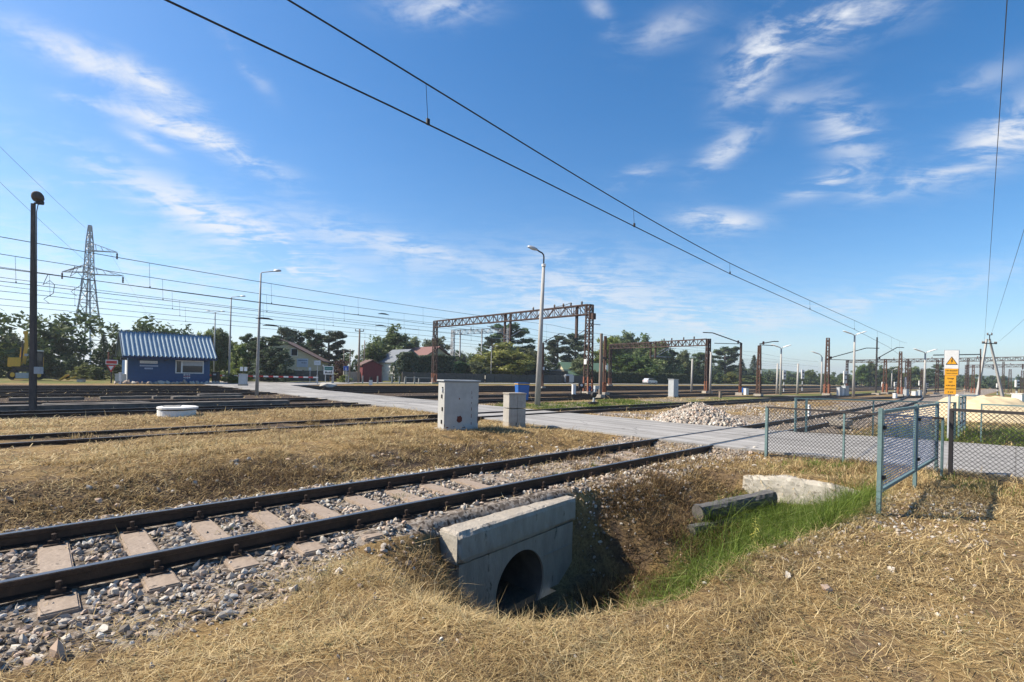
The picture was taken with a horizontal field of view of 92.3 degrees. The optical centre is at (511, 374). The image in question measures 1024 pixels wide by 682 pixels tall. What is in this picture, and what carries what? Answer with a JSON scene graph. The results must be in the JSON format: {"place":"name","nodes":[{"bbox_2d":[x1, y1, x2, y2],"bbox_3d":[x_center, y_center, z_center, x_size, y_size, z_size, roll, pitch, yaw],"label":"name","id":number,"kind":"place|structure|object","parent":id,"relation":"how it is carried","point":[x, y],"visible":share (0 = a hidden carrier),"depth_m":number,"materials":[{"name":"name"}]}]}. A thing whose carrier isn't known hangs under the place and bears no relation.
{"place":"outdoors","nodes":[
{"label":"outdoors","id":0,"kind":"place"},
{"bbox_2d":[210,381,766,384],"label":"side road","id":1,"kind":"structure","parent":0,"point":[479,383],"depth_m":79.67,"materials":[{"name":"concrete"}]},
{"bbox_2d":[0,370,1023,681],"bbox_3d":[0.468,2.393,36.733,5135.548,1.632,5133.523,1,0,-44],"label":"ground","id":2,"kind":"structure","parent":0,"point":[584,560],"depth_m":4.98,"materials":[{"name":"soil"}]},
{"bbox_2d":[7,331,44,379],"bbox_3d":[-49.279,-1.932,49.937,2.659,4.967,1.920,1,0,-40],"label":"excavator","id":3,"kind":"object","parent":2,"relation":"on","point":[16,365],"visible":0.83,"depth_m":49.54,"materials":[{"name":"metal"}]},
{"bbox_2d":[29,191,44,409],"bbox_3d":[-17.662,-2.605,18.270,0.470,8.350,0.382,1,0,-32],"label":"floodlight pole","id":4,"kind":"object","parent":2,"relation":"on","point":[37,197],"visible":0.99,"depth_m":18.18,"materials":[{"name":"metal"}]},
{"bbox_2d":[26,347,62,377],"bbox_3d":[-55.885,-1.356,59.007,3.423,3.826,4.248,1,0,-42],"label":"bush","id":5,"kind":"object","parent":2,"relation":"on","point":[49,360],"visible":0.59,"depth_m":58.74,"materials":[{"name":"green plant"}]},
{"bbox_2d":[9,397,84,400],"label":"concrete slab","id":6,"kind":"structure","parent":2,"relation":"on","point":[44,398],"depth_m":23.05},
{"bbox_2d":[49,639,66,659],"bbox_3d":[-2.889,1.768,3.131,0.170,0.192,0.076,1,0,28],"label":"stone","id":7,"kind":"object","parent":2,"relation":"on","point":[55,647],"visible":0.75,"depth_m":3.09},
{"bbox_2d":[51,355,83,377],"bbox_3d":[-53.920,-0.885,59.727,3.221,2.894,3.562,1,0,-13],"label":"bush","id":8,"kind":"object","parent":2,"relation":"on","point":[71,363],"visible":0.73,"depth_m":59.38,"materials":[{"name":"green plant"}]},
{"bbox_2d":[64,362,94,378],"bbox_3d":[-49.552,-0.396,56.539,2.779,2.047,3.072,1,0,-3],"label":"bush","id":9,"kind":"object","parent":2,"relation":"on","point":[81,371],"visible":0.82,"depth_m":56.17,"materials":[{"name":"green plant"}]},
{"bbox_2d":[61,225,123,363],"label":"lattice pylon","id":10,"kind":"object","parent":2,"relation":"on","point":[89,263],"visible":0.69,"depth_m":89.82,"materials":[{"name":"silver metal"}]},
{"bbox_2d":[85,366,108,379],"bbox_3d":[-47.835,-0.150,56.416,2.141,1.585,2.248,1,0,35],"label":"bush","id":11,"kind":"object","parent":2,"relation":"on","point":[95,372],"visible":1,"depth_m":56.20,"materials":[{"name":"green plant"}]},
{"bbox_2d":[92,334,110,374],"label":"spruce tree","id":12,"kind":"object","parent":2,"relation":"on","point":[104,349],"visible":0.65,"depth_m":66.81,"materials":[{"name":"green plant"}]},
{"bbox_2d":[0,400,289,410],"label":"cable trough","id":13,"kind":"object","parent":2,"relation":"on","point":[100,406],"visible":0.87,"depth_m":20.86,"materials":[{"name":"concrete"}]},
{"bbox_2d":[115,330,217,383],"bbox_3d":[-36.225,-1.629,51.528,8.150,5.504,6.125,1,0,-44],"label":"gatekeeper hut","id":14,"kind":"object","parent":2,"relation":"on","point":[147,356],"visible":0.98,"depth_m":49.94,"materials":[{"name":"metal"}]},
{"bbox_2d":[175,360,203,373],"bbox_3d":[-33.435,-0.769,50.998,2.500,1.330,0.100,1,0,-44],"label":"window","id":15,"kind":"structure","parent":14,"relation":"in","point":[181,366],"depth_m":51.00,"materials":[{"name":"white paint"}]},
{"bbox_2d":[156,405,197,416],"bbox_3d":[-11.496,1.288,16.906,1.200,0.442,1.200,1,0,0],"label":"well ring","id":16,"kind":"object","parent":2,"relation":"on","point":[173,410],"visible":0.87,"depth_m":16.51,"materials":[{"name":"white paint"}]},
{"bbox_2d":[171,395,243,398],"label":"concrete slab","id":17,"kind":"structure","parent":2,"relation":"on","point":[206,397],"depth_m":27.12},
{"bbox_2d":[210,327,232,379],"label":"broadleaf tree","id":18,"kind":"object","parent":2,"relation":"on","point":[222,347],"visible":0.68,"depth_m":68.81,"materials":[{"name":"green plant"}]},
{"bbox_2d":[220,343,255,379],"bbox_3d":[-35.933,-1.594,65.388,4.167,5.330,5.172,1,0,10],"label":"bush","id":19,"kind":"object","parent":2,"relation":"on","point":[240,354],"visible":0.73,"depth_m":64.69,"materials":[{"name":"green plant"}]},
{"bbox_2d":[245,336,289,366],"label":"pine tree","id":20,"kind":"object","parent":2,"relation":"on","point":[264,342],"visible":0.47,"depth_m":66.70,"materials":[{"name":"green plant"}]},
{"bbox_2d":[255,269,280,395],"bbox_3d":[-15.921,-2.681,32.083,1.529,8.381,0.300,1,0,0],"label":"street lamp","id":21,"kind":"object","parent":2,"relation":"on","point":[258,357],"visible":0.94,"depth_m":32.02,"materials":[{"name":"metal"}]},
{"bbox_2d":[248,345,297,381],"bbox_3d":[-31.287,-1.361,64.515,5.896,4.989,5.102,1,0,-11],"label":"bush","id":22,"kind":"object","parent":2,"relation":"on","point":[275,365],"visible":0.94,"depth_m":63.74,"materials":[{"name":"green plant"}]},
{"bbox_2d":[269,326,295,342],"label":"pine tree","id":23,"kind":"object","parent":2,"relation":"on","point":[286,335],"visible":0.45,"depth_m":93.28,"materials":[{"name":"green plant"}]},
{"bbox_2d":[247,339,330,378],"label":"house","id":24,"kind":"structure","parent":2,"relation":"on","point":[296,351],"depth_m":80.82,"materials":[{"name":"beige paint"}]},
{"bbox_2d":[259,370,329,381],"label":"concrete fence","id":25,"kind":"object","parent":2,"relation":"on","point":[321,376],"visible":0.57,"depth_m":71.02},
{"bbox_2d":[299,329,323,357],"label":"pine tree","id":26,"kind":"object","parent":2,"relation":"on","point":[316,338],"visible":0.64,"depth_m":95.51,"materials":[{"name":"green plant"}]},
{"bbox_2d":[307,331,348,365],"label":"pine tree","id":27,"kind":"object","parent":2,"relation":"on","point":[334,346],"visible":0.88,"depth_m":95.67,"materials":[{"name":"green plant"}]},
{"bbox_2d":[330,359,352,380],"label":"bush","id":28,"kind":"object","parent":2,"relation":"on","point":[338,366],"visible":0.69,"depth_m":76.47,"materials":[{"name":"purple plant"}]},
{"bbox_2d":[0,386,703,387],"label":"railway track","id":29,"kind":"structure","parent":2,"relation":"on","point":[299,386],"depth_m":42.39,"materials":[{"name":"metal"}]},
{"bbox_2d":[355,360,383,381],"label":"house","id":30,"kind":"structure","parent":2,"relation":"on","point":[371,368],"depth_m":76.03,"materials":[{"name":"red wood"}]},
{"bbox_2d":[354,341,388,371],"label":"broadleaf tree","id":31,"kind":"object","parent":2,"relation":"on","point":[373,349],"visible":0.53,"depth_m":92.64,"materials":[{"name":"green plant"}]},
{"bbox_2d":[0,309,749,379],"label":"wood","id":32,"kind":"object","parent":2,"relation":"on","point":[63,329],"visible":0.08,"depth_m":64.06,"materials":[{"name":"plant"}]},
{"bbox_2d":[369,323,414,353],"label":"broadleaf tree","id":33,"kind":"object","parent":2,"relation":"on","point":[393,343],"visible":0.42,"depth_m":102.10,"materials":[{"name":"green plant"}]},
{"bbox_2d":[379,349,417,380],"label":"house","id":34,"kind":"structure","parent":2,"relation":"on","point":[389,359],"depth_m":92.06,"materials":[{"name":"white paint"}]},
{"bbox_2d":[395,352,455,381],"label":"hedge","id":35,"kind":"object","parent":2,"relation":"on","point":[412,362],"visible":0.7,"depth_m":86.90,"materials":[{"name":"green plant"}]},
{"bbox_2d":[411,346,456,361],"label":"house","id":36,"kind":"structure","parent":2,"relation":"on","point":[423,350],"depth_m":98.73,"materials":[{"name":"red paint"}]},
{"bbox_2d":[0,386,879,390],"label":"railway track","id":37,"kind":"structure","parent":2,"relation":"on","point":[175,388],"depth_m":42.14,"materials":[{"name":"metal"}]},
{"bbox_2d":[0,387,881,397],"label":"railway track","id":38,"kind":"structure","parent":2,"relation":"on","point":[121,394],"depth_m":33.43,"materials":[{"name":"metal"}]},
{"bbox_2d":[402,372,484,382],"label":"concrete fence","id":39,"kind":"object","parent":2,"relation":"on","point":[447,376],"visible":0.62,"depth_m":87.67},
{"bbox_2d":[434,379,480,430],"bbox_3d":[-1.599,0.969,14.420,1.190,1.615,0.760,1,0,-27],"label":"relay cabinet","id":40,"kind":"object","parent":2,"relation":"on","point":[458,404],"visible":0.94,"depth_m":14.17,"materials":[{"name":"white metal"}]},
{"bbox_2d":[0,385,922,619],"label":"railway track","id":41,"kind":"structure","parent":2,"relation":"on","point":[58,578],"depth_m":5.52,"materials":[{"name":"metal"}]},
{"bbox_2d":[0,386,932,393],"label":"railway track","id":42,"kind":"structure","parent":2,"relation":"on","point":[97,391],"depth_m":36.75,"materials":[{"name":"metal"}]},
{"bbox_2d":[0,387,944,404],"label":"railway track","id":43,"kind":"structure","parent":2,"relation":"on","point":[302,399],"depth_m":28.67,"materials":[{"name":"metal"}]},
{"bbox_2d":[464,361,490,382],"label":"bush","id":44,"kind":"object","parent":2,"relation":"on","point":[476,367],"visible":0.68,"depth_m":95.32,"materials":[{"name":"green plant"}]},
{"bbox_2d":[449,327,508,356],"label":"catenary gantry","id":45,"kind":"object","parent":2,"relation":"on","point":[455,333],"visible":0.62,"depth_m":105.95,"materials":[{"name":"silver metal"}]},
{"bbox_2d":[0,387,963,417],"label":"railway track","id":46,"kind":"structure","parent":2,"relation":"on","point":[58,413],"depth_m":21.49,"materials":[{"name":"metal"}]},
{"bbox_2d":[0,388,976,447],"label":"railway track","id":47,"kind":"structure","parent":2,"relation":"on","point":[592,410],"depth_m":15.54,"materials":[{"name":"metal"}]},
{"bbox_2d":[470,341,535,374],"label":"broadleaf tree","id":48,"kind":"object","parent":2,"relation":"on","point":[507,361],"visible":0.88,"depth_m":103.97,"materials":[{"name":"green plant"}]},
{"bbox_2d":[439,495,575,618],"bbox_3d":[-1.940,2.739,8.562,5.565,1.776,2.574,1,0,40],"label":"culvert","id":49,"kind":"object","parent":2,"relation":"in","point":[519,555],"visible":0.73,"depth_m":6.75,"materials":[{"name":"concrete"}]},
{"bbox_2d":[0,402,1023,681],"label":"ballast gravel","id":50,"kind":"structure","parent":2,"relation":"on","point":[126,594],"depth_m":4.91,"materials":[{"name":"gravel"}]},
{"bbox_2d":[490,322,535,349],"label":"pine tree","id":51,"kind":"object","parent":2,"relation":"on","point":[519,334],"visible":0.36,"depth_m":131.73,"materials":[{"name":"green plant"}]},
{"bbox_2d":[429,301,599,393],"bbox_3d":[-2.170,-3.162,63.083,6.801,10.064,35.568,1,0,-35],"label":"catenary gantry","id":52,"kind":"object","parent":2,"relation":"on","point":[592,316],"visible":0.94,"depth_m":54.26,"materials":[{"name":"brown metal"}]},
{"bbox_2d":[0,285,738,365],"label":"overhead line","id":53,"kind":"object","parent":52,"relation":"hanging from","point":[271,316],"visible":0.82,"depth_m":46.10,"materials":[{"name":"metal"}]},
{"bbox_2d":[0,277,756,365],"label":"overhead line","id":54,"kind":"object","parent":52,"relation":"hanging from","point":[283,312],"visible":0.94,"depth_m":41.60,"materials":[{"name":"metal"}]},
{"bbox_2d":[503,392,526,427],"bbox_3d":[0.078,1.180,16.138,0.660,1.158,0.480,1,0,-27],"label":"cable cabinet","id":55,"kind":"object","parent":2,"relation":"on","point":[514,411],"visible":0.94,"depth_m":15.96,"materials":[{"name":"concrete"}]},
{"bbox_2d":[514,346,554,374],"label":"broadleaf tree","id":56,"kind":"object","parent":2,"relation":"on","point":[532,352],"visible":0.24,"depth_m":113.53,"materials":[{"name":"green plant"}]},
{"bbox_2d":[485,373,586,382],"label":"concrete fence","id":57,"kind":"object","parent":2,"relation":"on","point":[506,378],"visible":0.63,"depth_m":102.73,"materials":[{"name":"concrete"}]},
{"bbox_2d":[527,245,545,405],"bbox_3d":[1.271,-2.569,27.235,1.052,9.142,0.330,1,0,0],"label":"street lamp","id":58,"kind":"object","parent":2,"relation":"on","point":[538,372],"visible":0.98,"depth_m":27.13,"materials":[{"name":"concrete"}]},
{"bbox_2d":[541,333,561,387],"bbox_3d":[5.175,-1.661,64.467,3.422,7.495,0.884,1,0,-22],"label":"catenary mast","id":59,"kind":"object","parent":2,"relation":"on","point":[542,375],"visible":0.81,"depth_m":63.98,"materials":[{"name":"metal"}]},
{"bbox_2d":[1,254,795,365],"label":"overhead line","id":60,"kind":"object","parent":59,"relation":"hanging from","point":[292,298],"visible":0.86,"depth_m":33.15,"materials":[{"name":"metal"}]},
{"bbox_2d":[544,335,575,365],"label":"pine tree","id":61,"kind":"object","parent":2,"relation":"on","point":[556,352],"visible":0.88,"depth_m":143.16,"materials":[{"name":"green plant"}]},
{"bbox_2d":[561,333,587,360],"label":"pine tree","id":62,"kind":"object","parent":2,"relation":"on","point":[574,352],"visible":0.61,"depth_m":148.24,"materials":[{"name":"green plant"}]},
{"bbox_2d":[569,356,595,374],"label":"bush","id":63,"kind":"object","parent":2,"relation":"on","point":[577,364],"visible":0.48,"depth_m":124.92,"materials":[{"name":"green plant"}]},
{"bbox_2d":[554,359,612,375],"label":"house","id":64,"kind":"structure","parent":2,"relation":"on","point":[563,366],"depth_m":127.97,"materials":[{"name":"green metal"}]},
{"bbox_2d":[595,333,605,397],"bbox_3d":[7.331,-0.599,40.100,0.893,5.470,0.587,1,0,-44],"label":"catenary mast","id":65,"kind":"object","parent":2,"relation":"on","point":[599,394],"visible":0.77,"depth_m":39.91,"materials":[{"name":"brown metal"}]},
{"bbox_2d":[602,336,609,394],"bbox_3d":[8.836,-0.724,46.451,0.970,5.788,0.740,1,0,-44],"label":"catenary mast","id":66,"kind":"object","parent":2,"relation":"on","point":[604,382],"visible":0.81,"depth_m":46.26,"materials":[{"name":"metal"}]},
{"bbox_2d":[587,335,625,368],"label":"broadleaf tree","id":67,"kind":"object","parent":2,"relation":"on","point":[610,339],"visible":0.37,"depth_m":143.12,"materials":[{"name":"green plant"}]},
{"bbox_2d":[220,397,1023,681],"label":"green grass","id":68,"kind":"structure","parent":2,"relation":"on","point":[780,522],"depth_m":6.94,"materials":[{"name":"plant"}]},
{"bbox_2d":[614,330,640,367],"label":"broadleaf tree","id":69,"kind":"object","parent":2,"relation":"on","point":[627,335],"visible":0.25,"depth_m":164.19,"materials":[{"name":"green plant"}]},
{"bbox_2d":[612,353,658,382],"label":"bush","id":70,"kind":"object","parent":2,"relation":"on","point":[630,364],"visible":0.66,"depth_m":136.41,"materials":[{"name":"green plant"}]},
{"bbox_2d":[626,332,653,366],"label":"broadleaf tree","id":71,"kind":"object","parent":2,"relation":"on","point":[643,351],"visible":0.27,"depth_m":160.35,"materials":[{"name":"green plant"}]},
{"bbox_2d":[479,395,811,397],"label":"railway track","id":72,"kind":"structure","parent":2,"relation":"on","point":[485,396],"depth_m":44.69,"materials":[{"name":"metal"}]},
{"bbox_2d":[585,370,712,383],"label":"fence","id":73,"kind":"object","parent":2,"relation":"on","point":[621,377],"visible":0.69,"depth_m":134.28,"materials":[{"name":"grey concrete"}]},
{"bbox_2d":[607,336,712,392],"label":"catenary gantry","id":74,"kind":"object","parent":2,"relation":"on","point":[707,345],"visible":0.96,"depth_m":72.32,"materials":[{"name":"brown metal"}]},
{"bbox_2d":[1,267,779,366],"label":"overhead line","id":75,"kind":"object","parent":74,"relation":"hanging from","point":[305,308],"visible":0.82,"depth_m":39.37,"materials":[{"name":"metal"}]},
{"bbox_2d":[0,236,816,366],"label":"overhead line","id":76,"kind":"object","parent":74,"relation":"hanging from","point":[299,288],"visible":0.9,"depth_m":29.19,"materials":[{"name":"metal"}]},
{"bbox_2d":[643,339,686,373],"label":"broadleaf tree","id":77,"kind":"object","parent":2,"relation":"on","point":[664,366],"visible":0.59,"depth_m":154.23,"materials":[{"name":"green plant"}]},
{"bbox_2d":[668,379,678,397],"bbox_3d":[14.278,1.212,43.506,0.820,1.625,0.620,1,0,-40],"label":"relay cabinet","id":78,"kind":"object","parent":2,"relation":"on","point":[673,388],"visible":0.99,"depth_m":43.26,"materials":[{"name":"grey metal"}]},
{"bbox_2d":[673,350,701,373],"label":"broadleaf tree","id":79,"kind":"object","parent":2,"relation":"on","point":[686,363],"visible":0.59,"depth_m":163.25,"materials":[{"name":"green plant"}]},
{"bbox_2d":[649,402,750,426],"bbox_3d":[7.319,1.565,19.323,4.028,0.960,2.718,1,0,12],"label":"gravel heap","id":80,"kind":"object","parent":2,"relation":"on","point":[702,413],"visible":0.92,"depth_m":18.64,"materials":[{"name":"gravel"}]},
{"bbox_2d":[703,332,743,394],"bbox_3d":[24.038,-1.082,55.416,5.549,7.195,1.021,1,0,-19],"label":"catenary mast","id":81,"kind":"object","parent":2,"relation":"on","point":[739,392],"visible":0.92,"depth_m":55.99,"materials":[{"name":"brown metal"}]},
{"bbox_2d":[709,346,739,383],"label":"pine tree","id":82,"kind":"object","parent":2,"relation":"on","point":[724,351],"visible":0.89,"depth_m":196.90,"materials":[{"name":"green plant"}]},
{"bbox_2d":[687,511,763,535],"bbox_3d":[3.633,2.494,8.234,1.802,0.235,0.199,1,0,-28],"label":"old timber","id":83,"kind":"object","parent":2,"relation":"on","point":[690,526],"visible":0.4,"depth_m":7.92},
{"bbox_2d":[692,489,777,521],"bbox_3d":[3.851,2.242,8.454,1.725,0.395,0.273,1,0,-23],"label":"old timber","id":84,"kind":"object","parent":2,"relation":"on","point":[762,496],"visible":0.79,"depth_m":8.35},
{"bbox_2d":[753,341,778,395],"bbox_3d":[27.208,-0.510,52.889,2.465,6.195,1.020,1,0,-12],"label":"catenary mast","id":85,"kind":"object","parent":2,"relation":"on","point":[759,364],"visible":0.92,"depth_m":52.67,"materials":[{"name":"metal"}]},
{"bbox_2d":[742,474,856,504],"bbox_3d":[5.223,2.522,8.873,0.321,1.316,2.019,1,0,-44],"label":"headwall","id":86,"kind":"object","parent":2,"relation":"on","point":[774,483],"visible":0.26,"depth_m":8.88,"materials":[{"name":"concrete"}]},
{"bbox_2d":[729,395,941,402],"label":"railway track","id":87,"kind":"structure","parent":2,"relation":"on","point":[898,397],"depth_m":52.70,"materials":[{"name":"metal"}]},
{"bbox_2d":[822,338,878,394],"bbox_3d":[42.132,-0.800,61.031,6.571,7.452,1.184,1,0,11],"label":"catenary mast","id":88,"kind":"object","parent":2,"relation":"on","point":[828,386],"visible":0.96,"depth_m":61.47,"materials":[{"name":"metal"}]},
{"bbox_2d":[687,371,1019,388],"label":"scrub","id":89,"kind":"object","parent":2,"relation":"on","point":[985,384],"visible":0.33,"depth_m":240.78,"materials":[{"name":"plant"}]},
{"bbox_2d":[764,406,943,475],"bbox_3d":[6.882,1.461,10.206,0.062,1.400,3.174,1,0,-38],"label":"chain link fence","id":90,"kind":"object","parent":2,"relation":"on","point":[767,430],"visible":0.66,"depth_m":10.22,"materials":[{"name":"metal"}]},
{"bbox_2d":[850,364,873,385],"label":"broadleaf tree","id":91,"kind":"object","parent":2,"relation":"on","point":[861,373],"visible":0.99,"depth_m":228.72,"materials":[{"name":"green plant"}]},
{"bbox_2d":[722,370,1021,386],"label":"distant wood","id":92,"kind":"object","parent":2,"relation":"on","point":[959,378],"visible":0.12,"depth_m":334.71,"materials":[{"name":"green plant"}]},
{"bbox_2d":[794,398,956,438],"bbox_3d":[11.571,1.513,15.755,4.656,1.400,0.062,1,0,10],"label":"chain link fence","id":93,"kind":"object","parent":2,"relation":"on","point":[806,403],"visible":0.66,"depth_m":15.81,"materials":[{"name":"metal"}]},
{"bbox_2d":[884,366,903,386],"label":"broadleaf tree","id":94,"kind":"object","parent":2,"relation":"on","point":[894,372],"visible":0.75,"depth_m":238.98,"materials":[{"name":"green plant"}]},
{"bbox_2d":[897,351,903,395],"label":"catenary mast","id":95,"kind":"object","parent":2,"relation":"on","point":[901,374],"visible":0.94,"depth_m":66.35,"materials":[{"name":"metal"}]},
{"bbox_2d":[876,401,938,513],"bbox_3d":[6.472,1.299,7.899,4.585,1.640,0.080,1,0,-42],"label":"barrier","id":96,"kind":"object","parent":2,"relation":"on","point":[915,459],"visible":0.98,"depth_m":7.40,"materials":[{"name":"metal"}]},
{"bbox_2d":[899,366,930,386],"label":"broadleaf tree","id":97,"kind":"object","parent":2,"relation":"on","point":[915,373],"visible":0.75,"depth_m":232.95,"materials":[{"name":"green plant"}]},
{"bbox_2d":[845,356,1023,385],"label":"catenary gantry","id":98,"kind":"object","parent":2,"relation":"on","point":[893,359],"visible":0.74,"depth_m":123.61,"materials":[{"name":"brown metal"}]},
{"bbox_2d":[164,0,905,358],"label":"overhead line","id":99,"kind":"object","parent":98,"relation":"hanging from","point":[426,122],"visible":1,"depth_m":7.44,"materials":[{"name":"metal"}]},
{"bbox_2d":[944,350,959,438],"bbox_3d":[13.475,0.662,15.101,0.360,2.829,0.098,1,0,30],"label":"warning sign","id":100,"kind":"object","parent":2,"relation":"on","point":[951,362],"visible":1,"depth_m":15.08,"materials":[{"name":"metal"}]},
{"bbox_2d":[896,395,1023,423],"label":"sand heap","id":101,"kind":"object","parent":2,"relation":"on","point":[976,402],"visible":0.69,"depth_m":23.96,"materials":[{"name":"sand"}]},
{"bbox_2d":[957,395,966,437],"bbox_3d":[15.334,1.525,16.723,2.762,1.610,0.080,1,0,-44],"label":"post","id":102,"kind":"object","parent":2,"relation":"on","point":[963,399],"visible":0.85,"depth_m":16.65,"materials":[{"name":"grey paint"}]},
{"bbox_2d":[948,408,1023,483],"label":"chain link fence","id":103,"kind":"object","parent":2,"relation":"on","point":[951,440],"visible":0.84,"depth_m":8.56,"materials":[{"name":"metal"}]},
{"bbox_2d":[975,333,1004,396],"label":"power pole","id":104,"kind":"object","parent":2,"relation":"on","point":[990,343],"visible":0.96,"depth_m":76.24,"materials":[{"name":"concrete"}]},
{"bbox_2d":[984,0,1007,340],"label":"power line","id":105,"kind":"object","parent":104,"relation":"attached to","point":[998,130],"visible":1,"depth_m":17.05,"materials":[{"name":"grey metal"}]},
{"bbox_2d":[980,404,1023,443],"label":"chain link fence","id":106,"kind":"object","parent":2,"relation":"on","point":[1000,405],"visible":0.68,"depth_m":14.65,"materials":[{"name":"metal"}]},
{"bbox_2d":[0,0,1023,377],"label":"sky","id":107,"kind":"structure","parent":0,"point":[840,155],"materials":[{"name":"blue"}]},
{"bbox_2d":[199,383,1023,479],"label":"road","id":108,"kind":"structure","parent":0,"point":[636,428],"depth_m":15.07,"materials":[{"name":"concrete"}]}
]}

